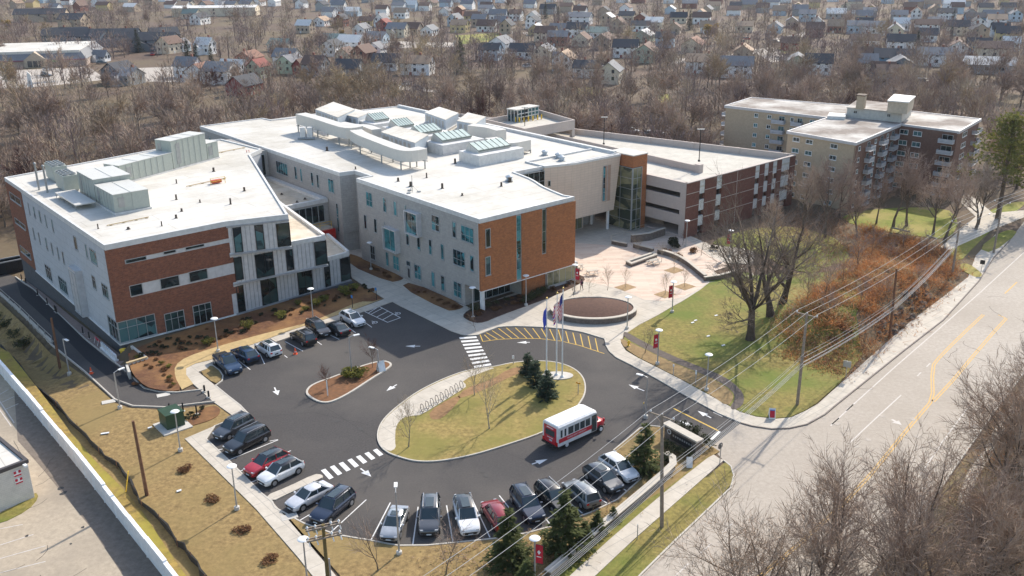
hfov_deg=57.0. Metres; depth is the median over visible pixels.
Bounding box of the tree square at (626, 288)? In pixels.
[615,284,635,290]
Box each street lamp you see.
[170,409,182,451]
[210,317,219,351]
[226,463,239,510]
[297,536,307,575]
[307,287,313,316]
[367,241,372,269]
[469,286,475,316]
[523,274,528,305]
[529,535,543,575]
[572,264,579,293]
[625,296,631,328]
[653,328,662,364]
[668,281,676,312]
[684,220,689,246]
[704,353,712,390]
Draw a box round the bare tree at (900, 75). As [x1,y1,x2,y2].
[891,64,915,87]
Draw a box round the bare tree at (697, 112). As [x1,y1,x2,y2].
[683,91,714,133]
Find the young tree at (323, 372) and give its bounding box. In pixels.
[313,364,332,388]
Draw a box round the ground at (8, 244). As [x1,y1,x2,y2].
[0,0,1023,575]
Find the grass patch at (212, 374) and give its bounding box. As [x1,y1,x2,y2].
[201,366,220,383]
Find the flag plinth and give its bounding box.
[542,371,572,379]
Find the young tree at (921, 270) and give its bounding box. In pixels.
[913,262,926,282]
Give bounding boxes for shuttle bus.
[541,404,604,448]
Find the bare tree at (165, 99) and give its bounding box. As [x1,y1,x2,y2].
[153,89,175,108]
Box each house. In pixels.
[9,0,24,8]
[12,7,69,21]
[25,0,39,6]
[40,25,87,41]
[49,0,60,2]
[49,3,63,7]
[56,11,90,26]
[59,26,107,41]
[60,0,74,4]
[72,1,88,10]
[88,26,141,46]
[90,0,105,6]
[91,50,111,61]
[95,1,112,10]
[99,60,138,83]
[111,64,145,86]
[121,30,180,51]
[122,3,140,11]
[147,25,180,35]
[155,35,183,53]
[163,1,176,7]
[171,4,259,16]
[171,54,201,77]
[175,1,192,5]
[181,8,200,18]
[181,37,190,51]
[185,60,209,79]
[188,12,210,24]
[193,35,216,54]
[198,0,213,4]
[201,59,240,84]
[213,0,228,4]
[220,59,247,73]
[223,72,264,96]
[225,1,238,4]
[234,48,264,62]
[238,0,254,4]
[245,56,270,78]
[253,0,265,5]
[266,36,293,51]
[267,0,280,5]
[271,47,302,67]
[276,51,302,73]
[290,58,301,74]
[294,0,308,7]
[295,18,315,33]
[299,52,329,76]
[313,15,329,25]
[314,0,328,10]
[319,33,345,47]
[320,7,337,16]
[320,38,344,56]
[331,0,347,9]
[331,56,364,79]
[333,12,348,26]
[334,46,352,58]
[337,32,363,46]
[344,7,362,15]
[349,42,376,63]
[351,21,371,34]
[357,15,374,25]
[366,29,389,42]
[370,53,400,70]
[371,39,387,52]
[373,12,389,26]
[375,5,389,15]
[375,18,391,30]
[385,22,410,37]
[391,2,406,11]
[392,7,409,18]
[399,52,434,75]
[406,0,418,10]
[407,22,422,34]
[418,2,431,10]
[419,24,438,35]
[426,0,438,6]
[439,0,452,6]
[439,7,451,15]
[447,12,463,25]
[449,18,470,32]
[453,5,465,15]
[460,0,475,9]
[463,11,481,20]
[470,14,488,26]
[476,19,496,31]
[477,0,492,5]
[477,4,495,13]
[477,42,502,60]
[480,2,493,4]
[488,9,507,18]
[488,33,515,50]
[493,15,509,27]
[499,17,515,33]
[508,8,523,20]
[508,43,535,59]
[523,0,537,7]
[525,15,541,28]
[526,10,539,18]
[527,22,542,34]
[533,42,556,62]
[534,25,558,41]
[539,4,557,13]
[546,28,569,45]
[549,21,566,29]
[552,48,575,70]
[560,2,573,12]
[565,22,587,37]
[566,10,593,24]
[572,5,587,11]
[572,31,592,46]
[572,57,603,77]
[584,26,609,38]
[592,0,604,4]
[592,32,616,49]
[597,6,610,15]
[597,58,624,84]
[600,12,615,24]
[611,16,625,31]
[612,39,639,57]
[618,9,635,21]
[619,3,632,10]
[630,18,650,31]
[631,0,645,2]
[632,28,654,41]
[633,12,648,19]
[633,40,658,62]
[645,15,664,30]
[655,29,675,47]
[663,0,674,3]
[664,5,676,13]
[668,20,681,33]
[670,10,687,23]
[681,35,705,52]
[682,0,697,8]
[685,51,716,73]
[692,11,711,23]
[700,19,715,33]
[703,5,713,13]
[705,1,721,9]
[720,55,754,78]
[726,5,741,15]
[729,1,741,5]
[733,42,753,55]
[735,19,754,32]
[742,0,757,9]
[755,3,769,12]
[766,0,780,6]
[767,19,783,33]
[772,5,787,15]
[780,34,799,50]
[785,52,808,73]
[786,15,797,26]
[792,4,808,15]
[799,8,816,21]
[805,22,824,37]
[805,53,834,75]
[809,0,820,7]
[811,15,823,21]
[826,6,846,18]
[827,17,844,32]
[840,1,850,10]
[846,18,867,33]
[847,0,862,3]
[850,4,864,14]
[850,32,880,45]
[851,53,878,75]
[855,10,873,16]
[855,15,873,20]
[858,44,880,52]
[862,21,886,35]
[863,5,876,17]
[870,61,896,78]
[873,46,915,61]
[874,61,914,85]
[881,0,894,3]
[885,31,916,48]
[886,54,912,63]
[887,21,904,33]
[890,10,908,20]
[892,15,910,30]
[903,2,917,13]
[908,0,923,7]
[910,5,922,18]
[914,19,941,29]
[915,26,938,41]
[917,45,958,66]
[923,0,941,8]
[927,16,946,27]
[928,4,940,13]
[936,8,957,19]
[942,0,965,8]
[945,18,970,35]
[947,37,969,52]
[949,2,964,13]
[962,54,1017,74]
[963,6,975,15]
[963,12,986,20]
[965,0,971,6]
[966,35,992,51]
[968,20,990,37]
[971,15,986,25]
[974,40,1014,56]
[977,3,994,11]
[982,10,1003,18]
[986,12,1007,26]
[989,20,1010,36]
[994,24,1021,40]
[999,2,1016,13]
[1001,36,1021,50]
[1007,8,1022,21]
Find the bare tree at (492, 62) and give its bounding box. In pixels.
[485,55,496,69]
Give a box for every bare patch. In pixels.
[429,396,459,418]
[458,367,522,397]
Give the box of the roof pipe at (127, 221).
[107,216,148,225]
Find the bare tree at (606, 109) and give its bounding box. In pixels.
[589,95,613,119]
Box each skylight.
[360,111,392,131]
[382,117,416,130]
[411,122,446,139]
[427,128,483,155]
[459,137,523,166]
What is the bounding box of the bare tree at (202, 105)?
[195,100,221,124]
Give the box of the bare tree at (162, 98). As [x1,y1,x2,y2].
[138,83,180,120]
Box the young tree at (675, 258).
[669,249,684,266]
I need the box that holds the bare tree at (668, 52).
[663,45,677,71]
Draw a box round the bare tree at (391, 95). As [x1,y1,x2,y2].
[377,81,406,106]
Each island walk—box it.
[267,474,322,500]
[378,368,492,450]
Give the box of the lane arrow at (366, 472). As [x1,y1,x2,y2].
[360,468,370,475]
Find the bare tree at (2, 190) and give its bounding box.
[0,171,8,226]
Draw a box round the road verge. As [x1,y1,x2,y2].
[878,379,1023,575]
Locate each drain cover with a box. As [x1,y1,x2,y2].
[102,399,115,404]
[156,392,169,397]
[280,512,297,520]
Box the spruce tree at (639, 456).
[625,422,664,478]
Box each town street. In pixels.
[0,67,100,88]
[139,67,200,81]
[387,41,454,47]
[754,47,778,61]
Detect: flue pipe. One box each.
[33,162,39,189]
[41,165,48,192]
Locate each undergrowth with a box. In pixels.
[746,202,867,286]
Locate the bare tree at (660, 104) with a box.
[632,84,672,135]
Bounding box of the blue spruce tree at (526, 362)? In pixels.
[516,352,533,377]
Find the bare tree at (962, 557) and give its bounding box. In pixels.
[826,452,1013,575]
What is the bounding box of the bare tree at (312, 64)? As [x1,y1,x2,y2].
[306,55,322,78]
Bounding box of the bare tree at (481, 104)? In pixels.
[465,90,498,115]
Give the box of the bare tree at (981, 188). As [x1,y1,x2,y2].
[948,156,996,229]
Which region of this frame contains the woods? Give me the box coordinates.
[0,43,1023,217]
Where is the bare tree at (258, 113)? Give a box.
[243,101,271,119]
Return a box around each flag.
[543,309,545,329]
[553,302,556,325]
[557,293,562,321]
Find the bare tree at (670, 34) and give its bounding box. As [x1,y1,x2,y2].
[658,24,673,54]
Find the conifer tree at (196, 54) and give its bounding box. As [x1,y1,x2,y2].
[192,44,199,58]
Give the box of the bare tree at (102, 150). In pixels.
[91,133,122,159]
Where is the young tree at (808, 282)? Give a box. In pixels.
[796,263,822,297]
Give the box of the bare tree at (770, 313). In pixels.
[729,198,838,317]
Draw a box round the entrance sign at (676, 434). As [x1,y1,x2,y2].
[664,421,703,455]
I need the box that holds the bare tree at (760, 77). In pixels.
[751,66,774,92]
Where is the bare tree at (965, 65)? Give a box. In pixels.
[953,57,971,91]
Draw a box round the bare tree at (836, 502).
[761,419,916,575]
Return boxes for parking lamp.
[62,339,71,375]
[114,367,124,408]
[349,334,359,370]
[368,346,378,371]
[394,482,401,554]
[636,373,647,418]
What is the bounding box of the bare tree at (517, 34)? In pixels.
[511,26,525,39]
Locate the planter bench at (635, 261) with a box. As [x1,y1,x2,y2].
[625,251,656,266]
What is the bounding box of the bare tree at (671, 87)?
[659,65,687,98]
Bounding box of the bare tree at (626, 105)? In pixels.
[609,100,642,133]
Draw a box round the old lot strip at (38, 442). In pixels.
[14,391,161,575]
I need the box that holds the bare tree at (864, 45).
[847,34,867,52]
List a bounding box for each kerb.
[14,303,214,407]
[15,276,201,392]
[205,364,710,545]
[306,361,391,402]
[377,360,585,461]
[461,325,739,421]
[638,460,734,575]
[741,240,1009,429]
[868,373,1022,574]
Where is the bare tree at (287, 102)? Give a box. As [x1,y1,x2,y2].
[263,87,290,115]
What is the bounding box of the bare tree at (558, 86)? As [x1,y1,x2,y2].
[549,75,567,99]
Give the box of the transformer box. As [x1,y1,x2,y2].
[153,403,192,436]
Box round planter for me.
[550,295,636,323]
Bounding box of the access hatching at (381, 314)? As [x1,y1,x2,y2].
[365,307,400,321]
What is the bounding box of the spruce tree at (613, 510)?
[605,506,621,524]
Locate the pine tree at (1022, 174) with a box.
[1002,130,1023,177]
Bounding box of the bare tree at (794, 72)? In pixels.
[786,63,804,84]
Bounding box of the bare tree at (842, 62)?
[838,54,858,74]
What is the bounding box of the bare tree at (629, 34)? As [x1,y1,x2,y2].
[619,23,635,38]
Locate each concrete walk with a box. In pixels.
[185,427,335,575]
[186,299,391,414]
[349,219,1008,427]
[570,455,722,575]
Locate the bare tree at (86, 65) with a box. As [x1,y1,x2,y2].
[80,58,98,83]
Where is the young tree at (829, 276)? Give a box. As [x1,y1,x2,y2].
[817,253,840,293]
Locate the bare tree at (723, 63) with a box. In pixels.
[703,50,732,85]
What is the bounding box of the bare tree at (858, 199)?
[838,173,874,236]
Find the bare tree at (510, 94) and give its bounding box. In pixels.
[501,82,520,114]
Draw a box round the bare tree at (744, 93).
[734,84,759,100]
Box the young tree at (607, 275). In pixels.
[599,265,614,289]
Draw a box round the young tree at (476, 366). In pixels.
[461,341,499,394]
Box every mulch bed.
[129,286,381,390]
[188,406,219,425]
[349,254,402,281]
[403,283,462,310]
[463,275,584,322]
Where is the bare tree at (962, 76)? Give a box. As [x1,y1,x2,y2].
[950,63,974,94]
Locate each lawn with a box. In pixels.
[0,302,311,575]
[0,493,37,522]
[282,426,719,575]
[455,33,498,43]
[555,455,709,575]
[596,462,732,575]
[621,339,732,404]
[624,269,864,418]
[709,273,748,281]
[713,226,849,272]
[843,207,956,238]
[950,202,1023,259]
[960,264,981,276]
[981,230,1015,251]
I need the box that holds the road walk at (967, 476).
[957,388,1023,547]
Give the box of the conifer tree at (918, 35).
[914,30,922,47]
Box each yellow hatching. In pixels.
[480,335,604,353]
[485,328,597,350]
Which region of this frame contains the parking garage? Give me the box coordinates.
[458,110,795,237]
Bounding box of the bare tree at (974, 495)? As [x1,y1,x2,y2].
[925,447,1023,570]
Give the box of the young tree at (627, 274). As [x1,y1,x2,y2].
[622,264,631,286]
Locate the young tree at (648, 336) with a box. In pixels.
[641,326,655,352]
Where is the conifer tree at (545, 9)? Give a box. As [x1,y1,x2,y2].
[543,2,548,18]
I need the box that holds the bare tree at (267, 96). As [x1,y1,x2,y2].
[252,82,288,118]
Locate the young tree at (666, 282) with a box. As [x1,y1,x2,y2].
[661,274,671,292]
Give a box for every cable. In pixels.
[539,208,1021,574]
[542,211,1020,575]
[550,223,997,575]
[553,214,1020,575]
[557,216,1020,574]
[558,215,1023,575]
[669,218,1018,478]
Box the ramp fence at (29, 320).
[0,289,53,343]
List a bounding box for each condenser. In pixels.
[44,160,66,182]
[54,169,78,190]
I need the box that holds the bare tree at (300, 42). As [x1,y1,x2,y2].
[298,34,313,50]
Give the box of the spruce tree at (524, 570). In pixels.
[515,558,536,575]
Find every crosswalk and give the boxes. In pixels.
[321,449,382,478]
[459,336,490,367]
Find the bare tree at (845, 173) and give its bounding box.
[825,152,860,220]
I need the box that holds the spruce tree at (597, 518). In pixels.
[588,509,611,539]
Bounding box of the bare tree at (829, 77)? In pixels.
[824,67,841,89]
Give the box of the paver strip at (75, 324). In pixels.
[21,281,124,366]
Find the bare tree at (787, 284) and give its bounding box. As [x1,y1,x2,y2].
[744,186,837,304]
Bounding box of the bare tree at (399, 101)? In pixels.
[388,95,416,107]
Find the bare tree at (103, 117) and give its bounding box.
[87,97,118,146]
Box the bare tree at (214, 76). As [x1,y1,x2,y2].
[204,66,222,87]
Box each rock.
[878,319,886,329]
[880,311,888,321]
[888,328,898,335]
[896,306,903,312]
[900,291,908,298]
[906,313,916,317]
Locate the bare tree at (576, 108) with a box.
[555,99,593,118]
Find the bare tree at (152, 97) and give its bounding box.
[143,76,170,111]
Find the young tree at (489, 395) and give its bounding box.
[467,352,502,428]
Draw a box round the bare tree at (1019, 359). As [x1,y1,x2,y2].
[961,315,1023,437]
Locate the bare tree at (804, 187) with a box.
[782,158,825,235]
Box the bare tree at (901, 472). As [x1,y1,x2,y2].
[846,411,994,571]
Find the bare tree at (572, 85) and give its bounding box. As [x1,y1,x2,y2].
[558,67,592,108]
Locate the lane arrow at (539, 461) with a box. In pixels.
[532,459,546,463]
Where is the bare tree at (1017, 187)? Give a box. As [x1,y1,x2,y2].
[998,132,1023,188]
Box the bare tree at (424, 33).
[417,29,429,45]
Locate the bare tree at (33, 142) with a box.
[9,121,49,164]
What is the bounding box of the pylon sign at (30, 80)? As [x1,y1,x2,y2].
[27,72,33,92]
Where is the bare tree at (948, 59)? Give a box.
[928,51,960,79]
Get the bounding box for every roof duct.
[296,113,362,144]
[340,122,381,136]
[350,129,427,169]
[467,124,505,139]
[485,137,530,152]
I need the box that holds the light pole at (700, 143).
[697,129,704,161]
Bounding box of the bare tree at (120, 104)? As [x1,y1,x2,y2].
[110,93,131,125]
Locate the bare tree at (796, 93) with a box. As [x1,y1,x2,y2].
[788,76,817,101]
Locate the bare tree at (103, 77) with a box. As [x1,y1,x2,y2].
[97,65,119,96]
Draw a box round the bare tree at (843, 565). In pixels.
[750,489,912,575]
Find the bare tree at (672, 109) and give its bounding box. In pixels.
[648,99,681,134]
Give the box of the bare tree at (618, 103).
[609,96,633,118]
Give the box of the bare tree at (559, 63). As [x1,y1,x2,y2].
[550,53,573,84]
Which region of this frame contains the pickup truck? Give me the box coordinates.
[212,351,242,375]
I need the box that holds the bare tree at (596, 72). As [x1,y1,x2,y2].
[585,62,610,89]
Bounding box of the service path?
[623,332,743,408]
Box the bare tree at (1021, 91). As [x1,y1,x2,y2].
[1016,77,1023,107]
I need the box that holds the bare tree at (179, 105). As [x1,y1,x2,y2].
[167,91,198,121]
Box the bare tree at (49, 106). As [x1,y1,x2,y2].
[22,88,60,135]
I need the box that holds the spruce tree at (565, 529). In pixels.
[538,488,596,569]
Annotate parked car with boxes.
[96,60,106,63]
[212,410,254,440]
[222,421,270,455]
[230,345,259,363]
[243,446,289,476]
[254,339,281,357]
[256,454,304,486]
[284,480,333,511]
[289,327,316,346]
[305,316,330,337]
[309,483,355,524]
[325,320,350,336]
[339,308,365,327]
[379,505,408,540]
[416,493,441,535]
[453,492,480,535]
[480,498,505,531]
[509,481,545,523]
[533,476,571,511]
[561,479,601,509]
[582,460,623,493]
[598,450,639,482]
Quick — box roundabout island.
[378,361,584,460]
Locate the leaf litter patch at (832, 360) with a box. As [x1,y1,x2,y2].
[766,313,888,387]
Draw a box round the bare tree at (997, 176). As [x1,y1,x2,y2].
[972,156,1015,224]
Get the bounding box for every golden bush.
[0,20,10,27]
[703,23,718,36]
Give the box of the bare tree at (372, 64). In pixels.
[357,54,383,88]
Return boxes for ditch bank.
[0,347,185,575]
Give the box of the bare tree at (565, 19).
[561,12,570,22]
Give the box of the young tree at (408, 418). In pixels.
[387,393,424,446]
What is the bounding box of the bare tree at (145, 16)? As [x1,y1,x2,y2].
[142,10,149,25]
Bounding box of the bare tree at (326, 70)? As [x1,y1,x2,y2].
[320,56,345,87]
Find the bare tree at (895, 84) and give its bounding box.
[876,72,913,101]
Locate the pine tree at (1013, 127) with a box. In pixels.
[952,108,1023,218]
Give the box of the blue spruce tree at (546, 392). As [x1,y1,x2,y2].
[532,369,559,402]
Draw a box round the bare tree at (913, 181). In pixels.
[890,148,929,225]
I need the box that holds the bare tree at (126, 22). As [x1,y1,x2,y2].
[122,17,131,27]
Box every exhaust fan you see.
[407,175,420,193]
[505,175,512,181]
[541,150,547,155]
[558,155,564,160]
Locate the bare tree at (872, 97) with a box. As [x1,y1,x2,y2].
[851,83,887,102]
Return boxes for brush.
[413,474,673,575]
[758,220,980,361]
[919,383,1023,574]
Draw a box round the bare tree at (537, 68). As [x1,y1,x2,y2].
[527,54,545,85]
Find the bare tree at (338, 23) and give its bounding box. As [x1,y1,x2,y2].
[328,16,345,32]
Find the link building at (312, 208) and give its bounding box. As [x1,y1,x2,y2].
[227,139,335,238]
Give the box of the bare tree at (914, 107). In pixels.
[912,97,924,111]
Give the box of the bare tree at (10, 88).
[5,76,36,110]
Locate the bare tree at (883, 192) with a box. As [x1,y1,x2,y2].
[867,166,898,223]
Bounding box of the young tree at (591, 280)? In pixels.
[585,273,595,287]
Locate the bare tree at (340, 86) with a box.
[329,74,356,103]
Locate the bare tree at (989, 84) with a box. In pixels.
[980,82,1006,114]
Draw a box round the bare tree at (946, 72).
[931,57,964,100]
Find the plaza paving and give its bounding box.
[575,234,726,300]
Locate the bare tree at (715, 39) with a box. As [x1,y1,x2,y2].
[712,29,726,53]
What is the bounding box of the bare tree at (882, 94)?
[879,80,912,98]
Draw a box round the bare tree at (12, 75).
[0,62,21,85]
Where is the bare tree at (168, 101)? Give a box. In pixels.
[158,97,183,131]
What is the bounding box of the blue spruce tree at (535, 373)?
[524,358,545,388]
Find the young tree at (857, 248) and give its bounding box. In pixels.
[844,223,872,265]
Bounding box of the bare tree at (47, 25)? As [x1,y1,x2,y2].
[39,19,51,29]
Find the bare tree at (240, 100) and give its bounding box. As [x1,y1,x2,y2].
[222,83,262,115]
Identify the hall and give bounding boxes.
[200,105,620,309]
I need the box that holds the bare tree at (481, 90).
[469,83,486,108]
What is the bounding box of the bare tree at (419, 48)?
[409,31,433,54]
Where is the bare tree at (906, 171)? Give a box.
[889,151,939,226]
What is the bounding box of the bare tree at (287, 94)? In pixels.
[272,81,298,111]
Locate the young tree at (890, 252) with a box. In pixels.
[876,237,899,260]
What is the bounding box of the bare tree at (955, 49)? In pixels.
[946,44,965,62]
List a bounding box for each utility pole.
[50,318,60,368]
[132,420,148,495]
[305,519,341,575]
[649,410,674,527]
[796,310,817,404]
[888,268,897,338]
[951,220,967,271]
[992,200,1010,252]
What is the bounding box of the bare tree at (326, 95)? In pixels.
[321,85,348,105]
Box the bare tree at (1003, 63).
[993,44,1017,78]
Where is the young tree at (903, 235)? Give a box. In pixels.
[896,218,913,248]
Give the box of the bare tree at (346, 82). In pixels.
[326,63,356,95]
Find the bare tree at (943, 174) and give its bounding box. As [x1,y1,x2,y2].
[911,156,960,234]
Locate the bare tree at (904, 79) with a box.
[890,69,918,94]
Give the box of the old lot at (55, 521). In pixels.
[0,374,122,575]
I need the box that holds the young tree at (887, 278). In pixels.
[877,272,901,298]
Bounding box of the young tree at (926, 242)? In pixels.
[919,231,939,255]
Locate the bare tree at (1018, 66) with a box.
[1006,54,1023,85]
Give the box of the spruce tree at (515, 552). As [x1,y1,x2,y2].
[480,506,533,575]
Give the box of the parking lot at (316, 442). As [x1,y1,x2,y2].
[208,302,739,543]
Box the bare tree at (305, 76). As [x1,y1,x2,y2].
[295,63,315,84]
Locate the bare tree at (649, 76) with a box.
[640,63,668,99]
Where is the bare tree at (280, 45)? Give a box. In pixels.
[276,37,289,47]
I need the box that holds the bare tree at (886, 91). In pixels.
[878,83,894,101]
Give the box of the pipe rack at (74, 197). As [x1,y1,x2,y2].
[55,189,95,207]
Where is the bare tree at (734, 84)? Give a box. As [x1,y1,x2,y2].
[723,71,753,100]
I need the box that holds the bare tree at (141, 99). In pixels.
[124,87,153,127]
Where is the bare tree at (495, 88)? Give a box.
[487,72,512,103]
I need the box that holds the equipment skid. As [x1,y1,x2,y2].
[210,176,225,183]
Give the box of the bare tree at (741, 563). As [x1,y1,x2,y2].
[648,465,827,575]
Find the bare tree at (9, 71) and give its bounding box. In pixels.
[0,54,17,86]
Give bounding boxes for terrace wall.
[611,240,627,246]
[631,227,664,242]
[633,243,653,251]
[645,216,664,224]
[657,248,707,278]
[703,268,743,280]
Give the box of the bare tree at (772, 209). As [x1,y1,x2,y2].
[760,194,784,240]
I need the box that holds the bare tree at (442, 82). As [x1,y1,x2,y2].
[426,68,456,97]
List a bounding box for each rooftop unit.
[77,165,130,203]
[94,179,151,214]
[103,150,175,181]
[154,131,208,169]
[205,139,219,160]
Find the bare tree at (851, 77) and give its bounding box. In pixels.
[839,71,856,94]
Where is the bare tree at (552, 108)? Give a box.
[539,93,565,116]
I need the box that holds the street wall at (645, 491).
[544,451,676,575]
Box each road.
[642,222,1023,575]
[941,192,1023,249]
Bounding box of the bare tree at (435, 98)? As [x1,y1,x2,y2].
[423,89,446,110]
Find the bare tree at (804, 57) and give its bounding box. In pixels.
[796,49,817,87]
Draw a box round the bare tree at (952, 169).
[941,147,978,210]
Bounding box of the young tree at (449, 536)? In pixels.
[431,514,472,574]
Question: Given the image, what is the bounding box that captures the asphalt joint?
[498,405,625,460]
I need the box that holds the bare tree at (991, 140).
[982,109,1023,158]
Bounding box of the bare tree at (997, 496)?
[932,445,1023,573]
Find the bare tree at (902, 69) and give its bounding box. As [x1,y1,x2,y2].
[889,59,912,82]
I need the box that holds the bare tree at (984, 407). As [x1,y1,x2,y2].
[923,345,1023,482]
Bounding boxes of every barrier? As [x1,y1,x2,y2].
[100,342,105,352]
[105,346,110,355]
[109,351,118,361]
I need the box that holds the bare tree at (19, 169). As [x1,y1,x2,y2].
[0,143,41,175]
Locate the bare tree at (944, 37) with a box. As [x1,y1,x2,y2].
[934,28,952,46]
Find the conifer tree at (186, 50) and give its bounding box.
[182,40,190,55]
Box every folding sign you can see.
[376,360,385,371]
[686,457,692,467]
[768,408,775,418]
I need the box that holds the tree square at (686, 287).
[674,283,695,289]
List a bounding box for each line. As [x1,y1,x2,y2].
[0,389,44,572]
[219,323,625,543]
[424,190,1022,575]
[447,194,1021,575]
[470,197,1023,575]
[673,408,718,430]
[675,363,930,575]
[761,314,982,573]
[764,315,984,575]
[830,252,1023,425]
[849,395,900,442]
[919,409,966,475]
[932,318,1004,400]
[934,319,1006,401]
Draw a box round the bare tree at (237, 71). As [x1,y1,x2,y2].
[226,58,250,79]
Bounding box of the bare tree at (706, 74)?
[699,58,717,87]
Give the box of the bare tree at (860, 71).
[841,60,872,83]
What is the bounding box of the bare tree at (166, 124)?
[144,103,196,137]
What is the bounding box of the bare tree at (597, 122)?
[585,102,606,130]
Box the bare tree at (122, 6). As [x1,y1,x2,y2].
[118,4,127,19]
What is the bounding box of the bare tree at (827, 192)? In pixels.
[808,154,865,237]
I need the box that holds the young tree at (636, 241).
[628,235,642,249]
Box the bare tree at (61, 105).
[48,93,68,125]
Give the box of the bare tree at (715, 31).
[705,21,719,39]
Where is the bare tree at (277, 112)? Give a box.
[272,104,290,118]
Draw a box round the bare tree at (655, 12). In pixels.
[651,5,663,16]
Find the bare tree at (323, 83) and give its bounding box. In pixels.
[307,69,329,106]
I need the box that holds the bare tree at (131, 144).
[114,121,147,153]
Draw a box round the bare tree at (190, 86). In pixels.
[171,69,209,105]
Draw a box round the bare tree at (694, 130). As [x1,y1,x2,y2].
[665,112,699,142]
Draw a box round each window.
[9,191,21,206]
[14,217,25,230]
[20,245,31,260]
[44,263,52,282]
[58,275,68,296]
[68,269,81,315]
[73,235,78,251]
[89,247,97,266]
[91,274,96,290]
[101,282,109,300]
[107,314,119,343]
[117,313,157,343]
[125,256,146,263]
[129,283,143,296]
[159,275,179,289]
[163,249,175,254]
[164,309,186,333]
[185,243,204,250]
[188,268,208,282]
[192,302,213,325]
[232,227,243,252]
[233,257,243,280]
[236,285,245,312]
[254,224,264,249]
[254,252,274,277]
[260,277,278,305]
[261,154,266,175]
[275,160,287,176]
[276,222,290,246]
[285,249,293,270]
[293,204,325,223]
[294,166,296,179]
[297,270,313,294]
[300,168,302,181]
[310,172,313,186]
[314,240,327,265]
[316,174,319,188]
[324,261,330,286]
[327,178,334,193]
[336,214,339,232]
[340,256,350,281]
[363,214,366,229]
[365,191,372,207]
[370,245,375,260]
[373,218,377,233]
[382,197,386,212]
[384,228,394,251]
[385,251,388,266]
[393,201,397,216]
[393,255,399,271]
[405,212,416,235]
[406,234,408,245]
[414,264,421,280]
[417,238,420,250]
[428,239,431,255]
[431,214,439,232]
[431,271,435,287]
[440,243,444,260]
[441,276,444,291]
[452,221,456,238]
[453,248,464,268]
[453,280,461,299]
[460,225,473,244]
[470,255,474,272]
[485,228,490,248]
[485,256,490,276]
[516,215,520,279]
[542,209,545,253]
[602,165,607,200]
[791,148,798,153]
[792,137,799,142]
[803,161,810,166]
[805,139,812,144]
[805,150,811,155]
[829,155,836,160]
[830,143,837,149]
[895,161,903,166]
[897,150,905,156]
[898,140,906,145]
[899,129,908,134]
[911,141,920,147]
[912,131,921,136]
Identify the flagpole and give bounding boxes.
[545,297,547,370]
[554,292,558,375]
[560,287,563,377]
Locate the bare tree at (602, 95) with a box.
[584,73,622,108]
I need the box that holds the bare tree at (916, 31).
[908,22,923,38]
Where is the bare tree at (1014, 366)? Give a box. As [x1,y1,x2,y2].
[994,342,1023,441]
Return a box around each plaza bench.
[585,269,599,274]
[646,258,661,264]
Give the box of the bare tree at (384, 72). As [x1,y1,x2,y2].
[371,68,390,92]
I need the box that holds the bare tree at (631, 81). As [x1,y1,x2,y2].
[621,72,646,98]
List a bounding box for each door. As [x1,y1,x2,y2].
[407,267,410,278]
[939,156,949,161]
[940,145,951,150]
[942,134,953,139]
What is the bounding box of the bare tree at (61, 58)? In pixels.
[44,44,76,80]
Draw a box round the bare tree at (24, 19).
[19,14,30,27]
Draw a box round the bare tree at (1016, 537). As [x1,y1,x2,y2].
[935,469,1023,575]
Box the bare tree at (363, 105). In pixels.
[354,90,383,109]
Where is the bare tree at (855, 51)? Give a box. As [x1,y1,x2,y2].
[845,41,862,69]
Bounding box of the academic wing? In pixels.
[4,139,353,352]
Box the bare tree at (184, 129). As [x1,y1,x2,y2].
[174,125,188,133]
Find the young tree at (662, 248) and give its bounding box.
[654,240,667,260]
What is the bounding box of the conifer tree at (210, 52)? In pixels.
[207,45,213,60]
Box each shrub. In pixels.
[0,318,11,328]
[5,328,19,338]
[12,335,30,349]
[177,463,192,473]
[203,336,215,345]
[203,493,220,502]
[230,524,251,534]
[239,319,253,328]
[260,553,279,565]
[274,310,286,318]
[294,299,301,304]
[312,298,321,305]
[318,294,328,300]
[337,285,349,293]
[340,366,355,377]
[348,283,359,289]
[352,365,368,372]
[353,370,363,377]
[467,303,478,310]
[485,300,491,307]
[522,294,533,299]
[527,291,538,299]
[533,289,542,296]
[657,451,671,462]
[664,439,673,448]
[668,237,677,244]
[669,444,683,453]
[670,240,680,247]
[673,420,689,429]
[679,445,694,456]
[686,422,702,434]
[689,247,696,252]
[696,432,716,448]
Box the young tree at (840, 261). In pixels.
[829,246,857,277]
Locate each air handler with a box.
[315,102,354,121]
[347,109,368,123]
[381,126,428,147]
[424,107,458,130]
[457,112,485,131]
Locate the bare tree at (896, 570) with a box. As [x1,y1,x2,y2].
[821,478,985,575]
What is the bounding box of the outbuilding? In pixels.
[0,437,34,510]
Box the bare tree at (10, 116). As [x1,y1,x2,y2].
[0,102,26,137]
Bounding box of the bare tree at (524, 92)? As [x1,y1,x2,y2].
[513,77,529,100]
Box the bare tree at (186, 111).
[170,99,206,131]
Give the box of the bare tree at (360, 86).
[343,72,378,104]
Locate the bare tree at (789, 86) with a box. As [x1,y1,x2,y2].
[785,79,796,99]

